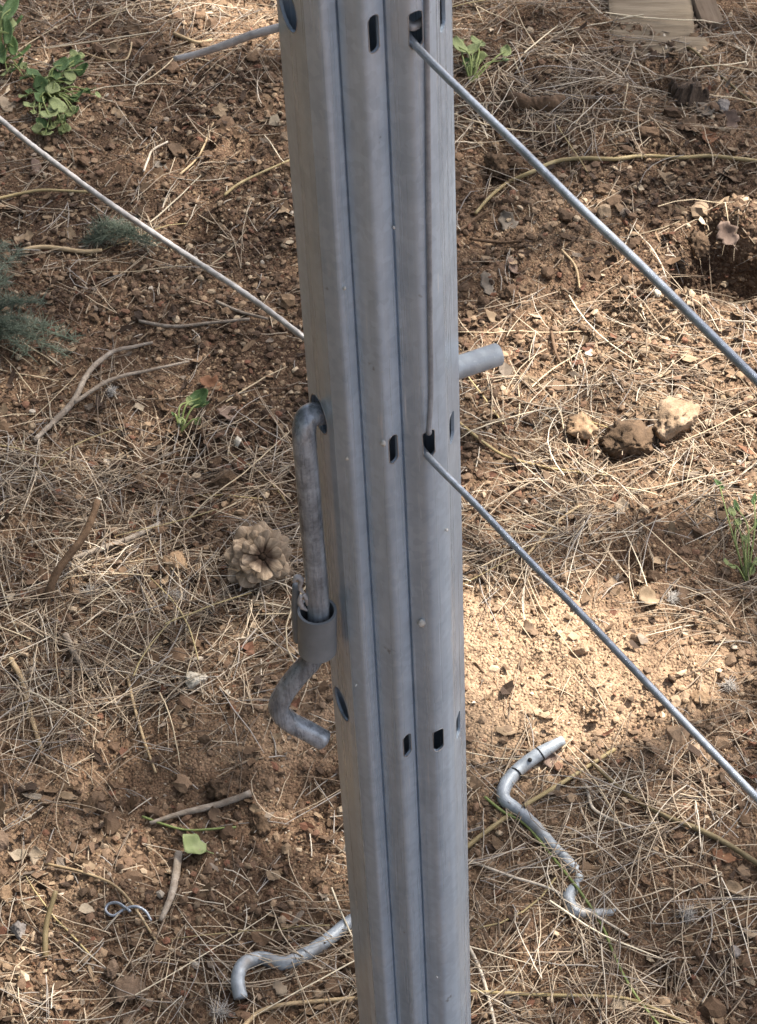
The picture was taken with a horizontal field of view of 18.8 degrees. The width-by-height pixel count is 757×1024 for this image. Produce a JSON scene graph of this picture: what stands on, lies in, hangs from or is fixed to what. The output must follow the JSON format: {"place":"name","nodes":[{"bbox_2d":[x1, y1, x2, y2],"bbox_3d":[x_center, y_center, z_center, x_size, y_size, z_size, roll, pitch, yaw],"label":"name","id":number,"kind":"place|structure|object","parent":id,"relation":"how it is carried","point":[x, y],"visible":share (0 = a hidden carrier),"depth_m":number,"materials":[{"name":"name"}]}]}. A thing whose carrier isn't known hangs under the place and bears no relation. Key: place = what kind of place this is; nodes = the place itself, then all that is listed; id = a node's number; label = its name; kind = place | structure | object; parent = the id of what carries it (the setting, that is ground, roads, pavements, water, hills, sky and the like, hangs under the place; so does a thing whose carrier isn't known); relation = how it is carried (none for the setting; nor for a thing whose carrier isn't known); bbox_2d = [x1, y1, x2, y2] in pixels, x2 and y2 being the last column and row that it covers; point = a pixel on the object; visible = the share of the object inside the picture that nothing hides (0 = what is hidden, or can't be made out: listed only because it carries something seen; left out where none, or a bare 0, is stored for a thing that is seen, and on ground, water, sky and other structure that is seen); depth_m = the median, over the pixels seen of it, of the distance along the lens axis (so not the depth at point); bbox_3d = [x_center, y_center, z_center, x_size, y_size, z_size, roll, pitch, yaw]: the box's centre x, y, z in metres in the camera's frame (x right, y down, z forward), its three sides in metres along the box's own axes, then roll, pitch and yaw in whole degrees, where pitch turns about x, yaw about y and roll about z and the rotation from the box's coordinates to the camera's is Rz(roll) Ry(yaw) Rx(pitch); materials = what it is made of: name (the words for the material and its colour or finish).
{"place":"outdoors","nodes":[
{"label":"outdoors","id":0,"kind":"place"},
{"bbox_2d":[0,0,756,1023],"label":"ground","id":1,"kind":"structure","parent":0,"point":[472,644],"depth_m":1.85,"materials":[{"name":"soil"}]},
{"bbox_2d":[0,829,10,851],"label":"stone","id":2,"kind":"object","parent":1,"relation":"on","point":[5,842],"visible":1,"depth_m":1.66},
{"bbox_2d":[0,885,13,902],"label":"stone","id":3,"kind":"object","parent":1,"relation":"on","point":[6,892],"visible":1,"depth_m":1.63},
{"bbox_2d":[0,96,19,111],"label":"dry leaf","id":4,"kind":"object","parent":1,"relation":"on","point":[4,101],"visible":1,"depth_m":2.33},
{"bbox_2d":[0,0,30,79],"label":"broad weed","id":5,"kind":"object","parent":1,"relation":"on","point":[8,22],"visible":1,"depth_m":2.38,"materials":[{"name":"green plant"}]},
{"bbox_2d":[10,921,25,940],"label":"stone","id":6,"kind":"object","parent":1,"relation":"on","point":[18,928],"visible":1,"depth_m":1.60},
{"bbox_2d":[8,657,43,749],"bbox_3d":[-0.268,0.147,1.754,0.008,0.008,0.097,-16,46,-13],"label":"twig","id":7,"kind":"object","parent":1,"relation":"on","point":[15,667],"visible":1,"depth_m":1.76,"materials":[{"name":"wood"}]},
{"bbox_2d":[27,846,43,864],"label":"dry leaf","id":8,"kind":"object","parent":1,"relation":"on","point":[34,851],"visible":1,"depth_m":1.66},
{"bbox_2d":[0,237,85,363],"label":"feathery weed","id":9,"kind":"object","parent":1,"relation":"on","point":[13,327],"visible":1,"depth_m":2.05,"materials":[{"name":"grey plant"}]},
{"bbox_2d":[0,189,88,199],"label":"straw","id":10,"kind":"object","parent":1,"relation":"on","point":[39,190],"visible":0.91,"depth_m":2.23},
{"bbox_2d":[42,890,57,958],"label":"dead stalk","id":11,"kind":"object","parent":1,"relation":"on","point":[46,924],"visible":1,"depth_m":1.59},
{"bbox_2d":[18,49,100,134],"bbox_3d":[-0.324,-0.426,2.321,0.080,0.025,0.135,-15,46,-12],"label":"clover","id":12,"kind":"object","parent":1,"relation":"on","point":[51,88],"visible":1,"depth_m":2.32,"materials":[{"name":"green plant"}]},
{"bbox_2d":[22,245,101,253],"bbox_3d":[-0.299,-0.249,2.164,0.076,0.007,0.010,-1,45,3],"label":"straw","id":13,"kind":"object","parent":1,"relation":"on","point":[67,249],"visible":0.98,"depth_m":2.16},
{"bbox_2d":[58,791,82,799],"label":"dry leaf","id":14,"kind":"object","parent":1,"relation":"on","point":[65,795],"visible":1,"depth_m":1.69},
{"bbox_2d":[42,497,101,610],"bbox_3d":[-0.247,0.040,1.831,0.011,0.067,0.096,23,51,24],"label":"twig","id":15,"kind":"object","parent":1,"relation":"on","point":[70,553],"visible":0.96,"depth_m":1.83,"materials":[{"name":"wood"}]},
{"bbox_2d":[62,632,95,677],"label":"twig","id":16,"kind":"object","parent":1,"relation":"on","point":[76,660],"visible":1,"depth_m":1.79,"materials":[{"name":"wood"}]},
{"bbox_2d":[44,862,157,942],"bbox_3d":[-0.192,0.271,1.622,0.115,0.011,0.016,30,54,29],"label":"straw","id":17,"kind":"object","parent":1,"relation":"on","point":[108,882],"visible":1,"depth_m":1.62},
{"bbox_2d":[84,42,131,61],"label":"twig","id":18,"kind":"object","parent":1,"relation":"on","point":[91,55],"visible":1,"depth_m":2.38,"materials":[{"name":"wood"}]},
{"bbox_2d":[32,341,188,442],"bbox_3d":[-0.249,-0.112,2.015,0.165,0.012,0.056,-31,51,-25],"label":"forked twig","id":19,"kind":"object","parent":1,"relation":"on","point":[76,398],"visible":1,"depth_m":2.01,"materials":[{"name":"wood"}]},
{"bbox_2d":[103,958,118,980],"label":"stone","id":20,"kind":"object","parent":1,"relation":"on","point":[111,970],"visible":1,"depth_m":1.57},
{"bbox_2d":[71,521,160,560],"bbox_3d":[-0.214,0.025,1.872,0.080,0.007,0.008,-21,48,-17],"label":"twig","id":21,"kind":"object","parent":1,"relation":"on","point":[117,543],"visible":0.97,"depth_m":1.87,"materials":[{"name":"wood"}]},
{"bbox_2d":[79,209,168,253],"bbox_3d":[-0.241,-0.264,2.164,0.095,0.042,0.045,6,46,9],"label":"feathery weed","id":22,"kind":"object","parent":1,"relation":"on","point":[99,234],"visible":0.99,"depth_m":2.16,"materials":[{"name":"grey plant"}]},
{"bbox_2d":[107,974,148,1004],"bbox_3d":[-0.172,0.329,1.567,0.030,0.015,0.025,2,45,5],"label":"stone","id":23,"kind":"object","parent":1,"relation":"on","point":[129,983],"visible":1,"depth_m":1.56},
{"bbox_2d":[104,901,151,920],"bbox_3d":[-0.175,0.279,1.607,0.035,0.010,0.011,4,45,7],"label":"wire offcut","id":24,"kind":"object","parent":1,"relation":"on","point":[128,908],"visible":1,"depth_m":1.61,"materials":[{"name":"metal"}]},
{"bbox_2d":[123,18,141,34],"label":"dry leaf","id":25,"kind":"object","parent":1,"relation":"on","point":[137,28],"visible":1,"depth_m":2.42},
{"bbox_2d":[125,673,156,772],"bbox_3d":[-0.181,0.159,1.733,0.004,0.006,0.099,-13,46,-10],"label":"straw","id":26,"kind":"object","parent":1,"relation":"on","point":[141,730],"visible":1,"depth_m":1.73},
{"bbox_2d":[158,851,181,921],"bbox_3d":[-0.147,0.267,1.629,0.009,0.018,0.068,2,45,5],"label":"twig","id":27,"kind":"object","parent":1,"relation":"on","point":[176,869],"visible":1,"depth_m":1.63,"materials":[{"name":"wood"}]},
{"bbox_2d":[161,550,187,572],"bbox_3d":[-0.165,0.041,1.850,0.020,0.016,0.020,-14,46,-11],"label":"stone","id":28,"kind":"object","parent":1,"relation":"on","point":[180,557],"visible":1,"depth_m":1.84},
{"bbox_2d":[167,143,190,156],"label":"dry leaf","id":29,"kind":"object","parent":1,"relation":"on","point":[175,147],"visible":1,"depth_m":2.28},
{"bbox_2d":[142,815,235,830],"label":"stem","id":30,"kind":"object","parent":1,"relation":"on","point":[174,827],"visible":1,"depth_m":1.66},
{"bbox_2d":[171,388,209,432],"bbox_3d":[-0.160,-0.087,1.980,0.028,0.022,0.042,33,55,31],"label":"sprout","id":31,"kind":"object","parent":1,"relation":"on","point":[196,399],"visible":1,"depth_m":1.98,"materials":[{"name":"green plant"}]},
{"bbox_2d":[173,31,211,43],"bbox_3d":[-0.196,-0.496,2.400,0.045,0.005,0.014,14,47,16],"label":"straw","id":32,"kind":"object","parent":1,"relation":"on","point":[183,37],"visible":1,"depth_m":2.40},
{"bbox_2d":[139,318,249,327],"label":"twig","id":33,"kind":"object","parent":1,"relation":"on","point":[188,325],"visible":1,"depth_m":2.08,"materials":[{"name":"wood"}]},
{"bbox_2d":[184,671,207,691],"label":"stone","id":34,"kind":"object","parent":1,"relation":"on","point":[192,683],"visible":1,"depth_m":1.75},
{"bbox_2d":[183,834,213,853],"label":"green leaf","id":35,"kind":"object","parent":1,"relation":"on","point":[193,843],"visible":1,"depth_m":1.65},
{"bbox_2d":[149,790,251,824],"bbox_3d":[-0.130,0.216,1.674,0.077,0.010,0.006,-12,46,-9],"label":"stick","id":36,"kind":"object","parent":1,"relation":"on","point":[223,802],"visible":1,"depth_m":1.67,"materials":[{"name":"wood"}]},
{"bbox_2d":[200,375,224,391],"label":"dry leaf","id":37,"kind":"object","parent":1,"relation":"on","point":[207,381],"visible":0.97,"depth_m":2.02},
{"bbox_2d":[208,806,222,824],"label":"dry leaf","id":38,"kind":"object","parent":1,"relation":"on","point":[213,812],"visible":1,"depth_m":1.67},
{"bbox_2d":[204,778,231,800],"bbox_3d":[-0.117,0.202,1.684,0.018,0.017,0.022,32,55,30],"label":"soil clod","id":39,"kind":"object","parent":1,"relation":"on","point":[216,789],"visible":1,"depth_m":1.68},
{"bbox_2d":[206,992,235,1023],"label":"seed fluff","id":40,"kind":"object","parent":1,"relation":"on","point":[221,1009],"visible":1,"depth_m":1.55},
{"bbox_2d":[206,469,237,490],"bbox_3d":[-0.130,-0.027,1.921,0.028,0.018,0.023,-5,45,-2],"label":"soil clod","id":41,"kind":"object","parent":1,"relation":"on","point":[225,478],"visible":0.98,"depth_m":1.91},
{"bbox_2d":[217,404,236,421],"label":"dry leaf","id":42,"kind":"object","parent":1,"relation":"on","point":[227,410],"visible":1,"depth_m":1.99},
{"bbox_2d":[215,300,267,319],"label":"twig","id":43,"kind":"object","parent":1,"relation":"on","point":[239,311],"visible":1,"depth_m":2.08,"materials":[{"name":"wood"}]},
{"bbox_2d":[223,160,289,196],"bbox_3d":[-0.119,-0.326,2.221,0.082,0.005,0.007,-32,52,-26],"label":"straw","id":44,"kind":"object","parent":1,"relation":"on","point":[245,180],"visible":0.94,"depth_m":2.22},
{"bbox_2d":[224,521,293,592],"bbox_3d":[-0.096,0.036,1.827,0.055,0.053,0.058,-3,45,0],"label":"pine cone","id":45,"kind":"object","parent":1,"relation":"on","point":[256,554],"visible":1,"depth_m":1.81,"materials":[{"name":"plant"}]},
{"bbox_2d":[249,814,272,836],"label":"soil clod","id":46,"kind":"object","parent":1,"relation":"on","point":[263,826],"visible":1,"depth_m":1.66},
{"bbox_2d":[273,980,286,995],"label":"dry leaf","id":47,"kind":"object","parent":1,"relation":"on","point":[279,987],"visible":1,"depth_m":1.57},
{"bbox_2d":[230,913,351,999],"bbox_3d":[-0.039,0.291,1.597,0.163,0.020,0.029,-29,50,-24],"label":"bent rod","id":48,"kind":"object","parent":1,"relation":"on","point":[243,964],"visible":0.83,"depth_m":1.58,"materials":[{"name":"metal"}]},
{"bbox_2d":[243,996,357,1023],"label":"stem","id":49,"kind":"object","parent":1,"relation":"on","point":[289,1003],"visible":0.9,"depth_m":1.56,"materials":[{"name":"plant"}]},
{"bbox_2d":[300,930,318,944],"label":"dry leaf","id":50,"kind":"object","parent":1,"relation":"on","point":[306,939],"visible":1,"depth_m":1.59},
{"bbox_2d":[277,0,470,1023],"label":"steel post","id":51,"kind":"object","parent":1,"relation":"on","point":[353,82],"visible":0.99,"depth_m":1.06,"materials":[{"name":"metal"}]},
{"bbox_2d":[0,116,303,340],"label":"old wire","id":52,"kind":"object","parent":51,"relation":"attached to","point":[157,235],"visible":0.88,"depth_m":1.10,"materials":[{"name":"metal"}]},
{"bbox_2d":[173,23,278,61],"bbox_3d":[-0.054,-0.193,0.932,0.061,0.019,0.004,-3,45,0],"label":"wire tail","id":53,"kind":"object","parent":51,"relation":"attached to","point":[248,36],"visible":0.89,"depth_m":0.93},
{"bbox_2d":[268,343,503,749],"bbox_3d":[0.003,0.026,1.130,0.133,0.232,0.023,-19,47,-15],"label":"crank rod","id":54,"kind":"object","parent":51,"relation":"attached to","point":[314,620],"visible":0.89,"depth_m":1.11,"materials":[{"name":"metal"}]},
{"bbox_2d":[409,16,421,30],"bbox_3d":[0.013,-0.191,0.890,0.014,0.006,0.008,-3,45,0],"label":"wire loop","id":55,"kind":"object","parent":51,"relation":"attached to","point":[416,25],"visible":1,"depth_m":0.89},
{"bbox_2d":[423,0,432,435],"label":"tie wire","id":56,"kind":"object","parent":51,"relation":"attached to","point":[428,203],"visible":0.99,"depth_m":0.95,"materials":[{"name":"metal"}]},
{"bbox_2d":[409,31,756,386],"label":"trellis wire","id":57,"kind":"object","parent":51,"relation":"attached to","point":[647,272],"visible":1,"depth_m":0.81,"materials":[{"name":"metal"}]},
{"bbox_2d":[423,446,756,803],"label":"trellis wire","id":58,"kind":"object","parent":51,"relation":"attached to","point":[662,699],"visible":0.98,"depth_m":0.96,"materials":[{"name":"metal"}]},
{"bbox_2d":[0,0,756,1023],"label":"pine needles","id":59,"kind":"object","parent":1,"relation":"on","point":[96,670],"visible":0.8,"depth_m":1.83,"materials":[{"name":"plant"}]},
{"bbox_2d":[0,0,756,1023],"bbox_3d":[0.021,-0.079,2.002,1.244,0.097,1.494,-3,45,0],"label":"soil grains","id":60,"kind":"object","parent":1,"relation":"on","point":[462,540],"visible":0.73,"depth_m":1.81},
{"bbox_2d":[0,0,756,1023],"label":"soil lumps","id":61,"kind":"object","parent":1,"relation":"on","point":[712,1006],"visible":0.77,"depth_m":1.96,"materials":[{"name":"soil"}]},
{"bbox_2d":[0,0,756,1023],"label":"needle bits","id":62,"kind":"object","parent":1,"relation":"on","point":[334,816],"visible":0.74,"depth_m":1.90,"materials":[{"name":"plant"}]},
{"bbox_2d":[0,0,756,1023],"bbox_3d":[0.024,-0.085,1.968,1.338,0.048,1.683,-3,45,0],"label":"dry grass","id":63,"kind":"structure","parent":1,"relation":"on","point":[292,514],"depth_m":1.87,"materials":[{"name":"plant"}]},
{"bbox_2d":[0,0,756,1023],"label":"leaf litter","id":64,"kind":"object","parent":1,"relation":"on","point":[506,688],"visible":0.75,"depth_m":1.92,"materials":[{"name":"plant"}]},
{"bbox_2d":[0,0,756,1023],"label":"needle mat","id":65,"kind":"object","parent":1,"relation":"on","point":[676,846],"visible":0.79,"depth_m":1.83,"materials":[{"name":"plant"}]},
{"bbox_2d":[457,209,489,232],"bbox_3d":[0.090,-0.277,2.179,0.041,0.006,0.006,-36,53,-28],"label":"stick","id":66,"kind":"object","parent":1,"relation":"on","point":[471,221],"visible":1,"depth_m":2.18,"materials":[{"name":"wood"}]},
{"bbox_2d":[453,35,511,82],"bbox_3d":[0.096,-0.469,2.335,0.060,0.026,0.059,-33,52,-27],"label":"clover","id":67,"kind":"object","parent":1,"relation":"on","point":[477,58],"visible":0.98,"depth_m":2.33,"materials":[{"name":"green plant"}]},
{"bbox_2d":[470,947,495,1023],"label":"straw","id":68,"kind":"object","parent":1,"relation":"on","point":[483,980],"visible":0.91,"depth_m":1.56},
{"bbox_2d":[480,271,495,296],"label":"dry leaf","id":69,"kind":"object","parent":1,"relation":"on","point":[487,286],"visible":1,"depth_m":2.11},
{"bbox_2d":[469,237,522,243],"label":"twig","id":70,"kind":"object","parent":1,"relation":"on","point":[491,241],"visible":1,"depth_m":2.16,"materials":[{"name":"wood"}]},
{"bbox_2d":[483,152,510,178],"bbox_3d":[0.115,-0.336,2.232,0.028,0.021,0.029,1,45,5],"label":"soil clod","id":71,"kind":"object","parent":1,"relation":"on","point":[496,162],"visible":1,"depth_m":2.23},
{"bbox_2d":[497,210,518,229],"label":"dry leaf","id":72,"kind":"object","parent":1,"relation":"on","point":[503,217],"visible":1,"depth_m":2.18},
{"bbox_2d":[523,619,539,637],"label":"dry leaf","id":73,"kind":"object","parent":1,"relation":"on","point":[527,624],"visible":1,"depth_m":1.78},
{"bbox_2d":[460,422,607,476],"bbox_3d":[0.126,-0.049,1.929,0.144,0.007,0.021,20,49,21],"label":"stem","id":74,"kind":"object","parent":1,"relation":"on","point":[473,434],"visible":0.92,"depth_m":1.93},
{"bbox_2d":[501,91,568,112],"bbox_3d":[0.154,-0.411,2.290,0.070,0.021,0.031,7,46,10],"label":"bark piece","id":75,"kind":"object","parent":1,"relation":"on","point":[524,101],"visible":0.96,"depth_m":2.28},
{"bbox_2d":[468,748,615,848],"bbox_3d":[0.118,0.209,1.673,0.144,0.008,0.005,-29,50,-24],"label":"stem","id":76,"kind":"object","parent":1,"relation":"on","point":[473,841],"visible":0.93,"depth_m":1.67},
{"bbox_2d":[468,859,628,935],"bbox_3d":[0.120,0.268,1.610,0.129,0.007,0.008,22,50,23],"label":"straw","id":77,"kind":"object","parent":1,"relation":"on","point":[551,889],"visible":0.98,"depth_m":1.61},
{"bbox_2d":[522,505,579,561],"bbox_3d":[0.138,0.016,1.855,0.006,0.007,0.082,27,52,27],"label":"straw","id":78,"kind":"object","parent":1,"relation":"on","point":[548,530],"visible":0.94,"depth_m":1.86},
{"bbox_2d":[543,752,559,773],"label":"dry leaf","id":79,"kind":"object","parent":1,"relation":"on","point":[549,758],"visible":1,"depth_m":1.69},
{"bbox_2d":[496,736,615,919],"bbox_3d":[0.123,0.230,1.646,0.060,0.023,0.155,-9,45,-6],"label":"zigzag rod","id":80,"kind":"object","parent":1,"relation":"on","point":[529,760],"visible":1,"depth_m":1.66,"materials":[{"name":"metal"}]},
{"bbox_2d":[542,471,569,487],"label":"dry leaf","id":81,"kind":"object","parent":1,"relation":"on","point":[546,474],"visible":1,"depth_m":1.91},
{"bbox_2d":[550,330,562,365],"bbox_3d":[0.158,-0.145,2.033,0.008,0.006,0.043,-3,45,0],"label":"stick","id":82,"kind":"object","parent":1,"relation":"on","point":[554,347],"visible":1,"depth_m":2.03,"materials":[{"name":"wood"}]},
{"bbox_2d":[484,796,658,1023],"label":"vine","id":83,"kind":"object","parent":1,"relation":"on","point":[568,877],"visible":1,"depth_m":1.61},
{"bbox_2d":[470,990,685,1023],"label":"stem","id":84,"kind":"object","parent":1,"relation":"on","point":[574,995],"visible":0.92,"depth_m":1.54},
{"bbox_2d":[570,641,589,656],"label":"stone","id":85,"kind":"object","parent":1,"relation":"on","point":[580,648],"visible":1,"depth_m":1.76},
{"bbox_2d":[566,410,598,440],"bbox_3d":[0.171,-0.072,1.950,0.028,0.023,0.034,-11,45,-8],"label":"stone","id":86,"kind":"object","parent":1,"relation":"on","point":[583,425],"visible":1,"depth_m":1.94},
{"bbox_2d":[585,784,639,830],"bbox_3d":[0.165,0.217,1.657,0.013,0.006,0.058,-31,51,-25],"label":"root","id":87,"kind":"object","parent":1,"relation":"on","point":[594,809],"visible":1,"depth_m":1.66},
{"bbox_2d":[474,154,756,214],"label":"stem","id":88,"kind":"object","parent":1,"relation":"on","point":[555,161],"visible":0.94,"depth_m":2.21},
{"bbox_2d":[610,992,627,1016],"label":"dry leaf","id":89,"kind":"object","parent":1,"relation":"on","point":[620,1003],"visible":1,"depth_m":1.54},
{"bbox_2d":[614,498,630,515],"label":"dry leaf","id":90,"kind":"object","parent":1,"relation":"on","point":[621,501],"visible":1,"depth_m":1.89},
{"bbox_2d":[598,418,657,460],"bbox_3d":[0.212,-0.061,1.938,0.053,0.030,0.041,-13,46,-10],"label":"soil clod","id":91,"kind":"object","parent":1,"relation":"on","point":[630,437],"visible":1,"depth_m":1.93,"materials":[{"name":"soil"}]},
{"bbox_2d":[639,585,661,607],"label":"dry leaf","id":92,"kind":"object","parent":1,"relation":"on","point":[647,593],"visible":1,"depth_m":1.81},
{"bbox_2d":[607,0,694,38],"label":"wooden board","id":93,"kind":"object","parent":1,"relation":"on","point":[675,9],"visible":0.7,"depth_m":2.39,"materials":[{"name":"wood"}]},
{"bbox_2d":[616,34,708,57],"bbox_3d":[0.292,-0.474,2.360,0.096,0.021,0.032,3,51,7],"label":"wooden board","id":94,"kind":"object","parent":1,"relation":"on","point":[698,43],"visible":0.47,"depth_m":2.35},
{"bbox_2d":[648,395,699,442],"bbox_3d":[0.251,-0.077,1.951,0.048,0.040,0.042,-17,47,-14],"label":"stone","id":95,"kind":"object","parent":1,"relation":"on","point":[674,416],"visible":0.99,"depth_m":1.94,"materials":[{"name":"stone"}]},
{"bbox_2d":[592,762,756,865],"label":"stem","id":96,"kind":"object","parent":1,"relation":"on","point":[734,848],"visible":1,"depth_m":1.64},
{"bbox_2d":[669,898,699,924],"bbox_3d":[0.213,0.277,1.593,0.024,0.019,0.027,-3,45,0],"label":"seed fluff","id":97,"kind":"object","parent":1,"relation":"on","point":[688,915],"visible":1,"depth_m":1.59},
{"bbox_2d":[667,77,711,108],"bbox_3d":[0.310,-0.406,2.287,0.044,0.050,0.044,-3,45,0],"label":"wood stub","id":98,"kind":"object","parent":1,"relation":"on","point":[691,91],"visible":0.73,"depth_m":2.27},
{"bbox_2d":[681,114,699,131],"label":"dry leaf","id":99,"kind":"object","parent":1,"relation":"on","point":[692,119],"visible":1,"depth_m":2.24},
{"bbox_2d":[689,230,709,258],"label":"soil clod","id":100,"kind":"object","parent":1,"relation":"on","point":[700,244],"visible":1,"depth_m":2.10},
{"bbox_2d":[690,690,710,704],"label":"stone","id":101,"kind":"object","parent":1,"relation":"on","point":[705,697],"visible":1,"depth_m":1.73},
{"bbox_2d":[692,0,723,29],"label":"wooden block","id":102,"kind":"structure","parent":1,"relation":"on","point":[708,10],"depth_m":2.38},
{"bbox_2d":[700,129,717,146],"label":"dry leaf","id":103,"kind":"object","parent":1,"relation":"on","point":[709,137],"visible":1,"depth_m":2.23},
{"bbox_2d":[686,46,756,106],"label":"stem","id":104,"kind":"object","parent":1,"relation":"on","point":[713,68],"visible":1,"depth_m":2.31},
{"bbox_2d":[717,98,729,111],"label":"stone","id":105,"kind":"object","parent":1,"relation":"on","point":[723,104],"visible":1,"depth_m":2.27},
{"bbox_2d":[711,848,741,863],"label":"dry leaf","id":106,"kind":"object","parent":1,"relation":"on","point":[728,857],"visible":1,"depth_m":1.63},
{"bbox_2d":[716,221,738,249],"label":"dry leaf","id":107,"kind":"object","parent":1,"relation":"on","point":[726,233],"visible":1,"depth_m":2.11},
{"bbox_2d":[715,674,739,694],"bbox_3d":[0.266,0.132,1.747,0.021,0.011,0.020,8,46,11],"label":"seed fluff","id":108,"kind":"object","parent":1,"relation":"on","point":[727,685],"visible":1,"depth_m":1.75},
{"bbox_2d":[721,109,740,127],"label":"dry leaf","id":109,"kind":"object","parent":1,"relation":"on","point":[732,117],"visible":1,"depth_m":2.26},
{"bbox_2d":[714,479,756,583],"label":"creeping weed","id":110,"kind":"object","parent":1,"relation":"on","point":[749,567],"visible":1,"depth_m":1.83,"materials":[{"name":"green plant"}]},
{"bbox_2d":[726,880,744,895],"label":"dry leaf","id":111,"kind":"object","parent":1,"relation":"on","point":[732,885],"visible":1,"depth_m":1.61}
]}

